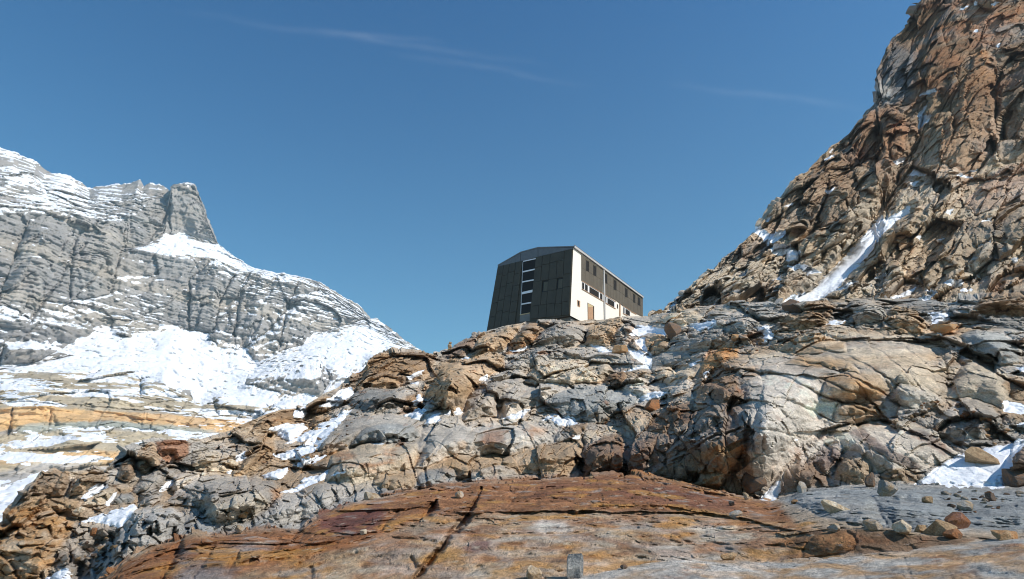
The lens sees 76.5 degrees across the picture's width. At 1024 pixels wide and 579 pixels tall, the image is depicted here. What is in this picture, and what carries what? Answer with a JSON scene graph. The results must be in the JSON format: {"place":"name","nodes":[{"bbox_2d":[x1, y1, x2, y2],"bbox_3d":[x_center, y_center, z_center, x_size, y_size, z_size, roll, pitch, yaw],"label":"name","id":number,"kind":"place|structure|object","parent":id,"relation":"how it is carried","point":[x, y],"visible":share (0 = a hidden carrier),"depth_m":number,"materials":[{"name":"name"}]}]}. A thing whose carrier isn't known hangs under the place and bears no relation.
{"place":"outdoors","nodes":[
{"label":"outdoors","id":0,"kind":"place"},
{"bbox_2d":[0,147,421,521],"bbox_3d":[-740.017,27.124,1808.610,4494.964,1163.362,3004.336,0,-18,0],"label":"mountain","id":1,"kind":"structure","parent":0,"point":[137,312],"depth_m":1514.33,"materials":[{"name":"stone"}]},
{"bbox_2d":[0,0,920,353],"label":"sky","id":2,"kind":"structure","parent":0,"point":[387,155],"materials":[{"name":"blue"}]},
{"bbox_2d":[0,288,1023,578],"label":"rocky slope","id":3,"kind":"structure","parent":0,"point":[854,390],"depth_m":25.53,"materials":[{"name":"grey stone"}]},
{"bbox_2d":[74,506,84,512],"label":"stone","id":4,"kind":"object","parent":3,"relation":"on","point":[80,509],"visible":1,"depth_m":21.40,"materials":[{"name":"beige stone"}]},
{"bbox_2d":[86,547,93,552],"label":"stone","id":5,"kind":"object","parent":3,"relation":"on","point":[91,549],"visible":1,"depth_m":19.64,"materials":[{"name":"stone"}]},
{"bbox_2d":[90,527,97,536],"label":"stone","id":6,"kind":"object","parent":3,"relation":"on","point":[93,531],"visible":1,"depth_m":19.62,"materials":[{"name":"brown stone"}]},
{"bbox_2d":[234,525,245,533],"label":"boulder","id":7,"kind":"object","parent":3,"relation":"on","point":[238,529],"visible":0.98,"depth_m":14.31,"materials":[{"name":"grey stone"}]},
{"bbox_2d":[238,511,247,517],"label":"boulder","id":8,"kind":"object","parent":3,"relation":"on","point":[244,515],"visible":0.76,"depth_m":20.66,"materials":[{"name":"orange stone"}]},
{"bbox_2d":[360,529,366,534],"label":"stone","id":9,"kind":"object","parent":3,"relation":"on","point":[363,531],"visible":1,"depth_m":12.96,"materials":[{"name":"white stone"}]},
{"bbox_2d":[364,492,380,499],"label":"boulder","id":10,"kind":"object","parent":3,"relation":"on","point":[369,496],"visible":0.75,"depth_m":20.41,"materials":[{"name":"beige stone"}]},
{"bbox_2d":[455,491,463,497],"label":"stone","id":11,"kind":"object","parent":3,"relation":"on","point":[459,494],"visible":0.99,"depth_m":17.76,"materials":[{"name":"beige stone"}]},
{"bbox_2d":[526,565,541,578],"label":"boulder","id":12,"kind":"object","parent":3,"relation":"on","point":[533,572],"visible":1,"depth_m":8.87,"materials":[{"name":"beige stone"}]},
{"bbox_2d":[487,245,643,330],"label":"mountain hut","id":13,"kind":"object","parent":3,"relation":"on","point":[564,283],"visible":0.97,"depth_m":101.61,"materials":[{"name":"black paint"}]},
{"bbox_2d":[520,258,535,314],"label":"stair window","id":14,"kind":"structure","parent":13,"relation":"in","point":[528,267],"depth_m":101.55,"materials":[{"name":"black glass"}]},
{"bbox_2d":[542,280,547,291],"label":"window","id":15,"kind":"structure","parent":13,"relation":"in","point":[545,283],"depth_m":99.27,"materials":[{"name":"grey glass"}]},
{"bbox_2d":[557,277,562,288],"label":"window","id":16,"kind":"structure","parent":13,"relation":"in","point":[559,280],"depth_m":97.76,"materials":[{"name":"grey glass"}]},
{"bbox_2d":[586,259,588,271],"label":"window","id":17,"kind":"structure","parent":13,"relation":"in","point":[587,261],"depth_m":102.62,"materials":[{"name":"black glass"}]},
{"bbox_2d":[587,303,593,319],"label":"door","id":18,"kind":"structure","parent":13,"relation":"in","point":[590,307],"depth_m":100.98,"materials":[{"name":"brown wood"}]},
{"bbox_2d":[582,281,603,301],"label":"strip window","id":19,"kind":"structure","parent":13,"relation":"in","point":[586,287],"depth_m":102.82,"materials":[{"name":"black glass"}]},
{"bbox_2d":[593,264,596,275],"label":"window","id":20,"kind":"structure","parent":13,"relation":"in","point":[594,266],"depth_m":104.92,"materials":[{"name":"black glass"}]},
{"bbox_2d":[605,295,615,308],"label":"strip window","id":21,"kind":"structure","parent":13,"relation":"in","point":[608,300],"depth_m":109.14,"materials":[{"name":"black glass"}]},
{"bbox_2d":[623,306,630,315],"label":"strip window","id":22,"kind":"structure","parent":13,"relation":"in","point":[627,312],"depth_m":115.35,"materials":[{"name":"black glass"}]},
{"bbox_2d":[567,553,583,578],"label":"standing stone","id":23,"kind":"object","parent":3,"relation":"on","point":[575,564],"visible":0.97,"depth_m":8.87,"materials":[{"name":"grey stone"}]},
{"bbox_2d":[612,345,627,353],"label":"boulder","id":24,"kind":"object","parent":3,"relation":"on","point":[618,349],"visible":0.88,"depth_m":64.59,"materials":[{"name":"beige stone"}]},
{"bbox_2d":[644,399,659,411],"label":"boulder","id":25,"kind":"object","parent":3,"relation":"on","point":[652,405],"visible":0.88,"depth_m":40.69,"materials":[{"name":"stone"}]},
{"bbox_2d":[664,322,681,338],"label":"boulder","id":26,"kind":"object","parent":3,"relation":"on","point":[671,330],"visible":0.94,"depth_m":65.27,"materials":[{"name":"stone"}]},
{"bbox_2d":[720,552,736,560],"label":"stone","id":27,"kind":"object","parent":3,"relation":"on","point":[730,556],"visible":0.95,"depth_m":9.06,"materials":[{"name":"beige stone"}]},
{"bbox_2d":[731,334,739,341],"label":"boulder","id":28,"kind":"object","parent":3,"relation":"on","point":[734,337],"visible":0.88,"depth_m":51.64,"materials":[{"name":"beige stone"}]},
{"bbox_2d":[728,510,742,518],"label":"boulder","id":29,"kind":"object","parent":3,"relation":"on","point":[733,514],"visible":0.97,"depth_m":13.83,"materials":[{"name":"grey stone"}]},
{"bbox_2d":[743,492,748,499],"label":"stone","id":30,"kind":"object","parent":3,"relation":"on","point":[746,496],"visible":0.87,"depth_m":18.35,"materials":[{"name":"grey stone"}]},
{"bbox_2d":[742,472,766,493],"bbox_3d":[9.190,7.200,24.606,0.885,1.038,0.610,1,-18,-2],"label":"boulder","id":31,"kind":"object","parent":3,"relation":"on","point":[751,484],"visible":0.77,"depth_m":24.39,"materials":[{"name":"stone"}]},
{"bbox_2d":[782,299,802,312],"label":"boulder","id":32,"kind":"object","parent":3,"relation":"on","point":[788,306],"visible":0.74,"depth_m":58.62,"materials":[{"name":"stone"}]},
{"bbox_2d":[797,481,806,492],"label":"boulder","id":33,"kind":"object","parent":3,"relation":"on","point":[801,487],"visible":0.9,"depth_m":18.18,"materials":[{"name":"grey stone"}]},
{"bbox_2d":[827,523,839,531],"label":"boulder","id":34,"kind":"object","parent":3,"relation":"on","point":[835,527],"visible":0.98,"depth_m":10.24,"materials":[{"name":"grey stone"}]},
{"bbox_2d":[821,499,849,512],"bbox_3d":[6.101,4.134,12.260,0.546,0.236,0.273,12,-13,21],"label":"rock flake","id":35,"kind":"object","parent":3,"relation":"on","point":[829,506],"visible":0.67,"depth_m":12.21,"materials":[{"name":"beige stone"}]},
{"bbox_2d":[864,472,874,486],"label":"boulder","id":36,"kind":"object","parent":3,"relation":"on","point":[869,480],"visible":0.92,"depth_m":17.85,"materials":[{"name":"stone"}]},
{"bbox_2d":[863,519,882,530],"bbox_3d":[5.570,3.642,10.064,0.263,0.174,0.236,12,-21,-33],"label":"boulder","id":37,"kind":"object","parent":3,"relation":"on","point":[871,524],"visible":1,"depth_m":9.97,"materials":[{"name":"grey stone"}]},
{"bbox_2d":[877,480,897,496],"bbox_3d":[8.880,4.707,15.380,0.457,0.401,0.349,-9,-19,25],"label":"boulder","id":38,"kind":"object","parent":3,"relation":"on","point":[887,488],"visible":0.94,"depth_m":15.27,"materials":[{"name":"grey stone"}]},
{"bbox_2d":[892,520,911,534],"bbox_3d":[5.911,3.588,9.800,0.301,0.226,0.241,11,-17,-14],"label":"boulder","id":39,"kind":"object","parent":3,"relation":"on","point":[903,527],"visible":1,"depth_m":9.74,"materials":[{"name":"beige stone"}]},
{"bbox_2d":[914,525,925,532],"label":"stone","id":40,"kind":"object","parent":3,"relation":"on","point":[920,528],"visible":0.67,"depth_m":10.04,"materials":[{"name":"beige stone"}]},
{"bbox_2d":[921,496,932,502],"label":"stone","id":41,"kind":"object","parent":3,"relation":"on","point":[926,499],"visible":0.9,"depth_m":13.56,"materials":[{"name":"beige stone"}]},
{"bbox_2d":[922,519,957,535],"bbox_3d":[6.507,3.629,9.872,0.500,0.265,0.350,2,-18,-5],"label":"boulder","id":42,"kind":"object","parent":3,"relation":"on","point":[937,527],"visible":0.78,"depth_m":9.79,"materials":[{"name":"beige stone"}]},
{"bbox_2d":[930,324,956,332],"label":"boulder","id":43,"kind":"object","parent":3,"relation":"on","point":[941,328],"visible":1,"depth_m":41.02,"materials":[{"name":"beige stone"}]},
{"bbox_2d":[942,528,962,538],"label":"stone","id":44,"kind":"object","parent":3,"relation":"on","point":[955,533],"visible":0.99,"depth_m":9.53,"materials":[{"name":"brown stone"}]},
{"bbox_2d":[944,512,970,528],"bbox_3d":[7.210,3.768,10.527,0.457,0.318,0.249,10,-20,-29],"label":"boulder","id":45,"kind":"object","parent":3,"relation":"on","point":[960,520],"visible":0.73,"depth_m":10.45,"materials":[{"name":"stone"}]},
{"bbox_2d":[956,500,972,510],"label":"boulder","id":46,"kind":"object","parent":3,"relation":"on","point":[964,505],"visible":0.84,"depth_m":13.00,"materials":[{"name":"grey stone"}]},
{"bbox_2d":[962,411,969,416],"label":"stone","id":47,"kind":"object","parent":3,"relation":"on","point":[966,413],"visible":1,"depth_m":28.16,"materials":[{"name":"stone"}]},
{"bbox_2d":[984,493,996,500],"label":"stone","id":48,"kind":"object","parent":3,"relation":"on","point":[990,496],"visible":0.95,"depth_m":14.57,"materials":[{"name":"grey stone"}]},
{"bbox_2d":[990,530,1017,540],"bbox_3d":[6.412,3.197,8.455,0.299,0.130,0.209,2,-18,-5],"label":"boulder","id":49,"kind":"object","parent":3,"relation":"on","point":[1000,535],"visible":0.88,"depth_m":8.39,"materials":[{"name":"beige stone"}]},
{"bbox_2d":[1001,468,1023,487],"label":"boulder","id":50,"kind":"object","parent":3,"relation":"on","point":[1013,478],"visible":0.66,"depth_m":21.48,"materials":[{"name":"stone"}]},
{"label":"stone","id":51,"kind":"object","parent":3,"relation":"on","visible":0},
{"bbox_2d":[97,545,105,549],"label":"stone","id":52,"kind":"object","parent":51,"relation":"on","point":[103,547],"visible":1,"depth_m":19.11,"materials":[{"name":"beige stone"}]},
{"bbox_2d":[643,0,1023,316],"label":"rock ridge hill","id":53,"kind":"structure","parent":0,"point":[975,106],"depth_m":146.95,"materials":[{"name":"stone"}]},
{"bbox_2d":[45,1,1023,578],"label":"snow","id":54,"kind":"structure","parent":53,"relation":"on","point":[957,471],"depth_m":44.08,"materials":[{"name":"white snow"}]},
{"bbox_2d":[964,447,999,463],"bbox_3d":[17.122,6.122,23.781,1.313,0.684,0.919,6,-18,-10],"label":"boulder","id":55,"kind":"object","parent":54,"relation":"on","point":[978,455],"visible":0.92,"depth_m":23.57,"materials":[{"name":"beige stone"}]}
]}

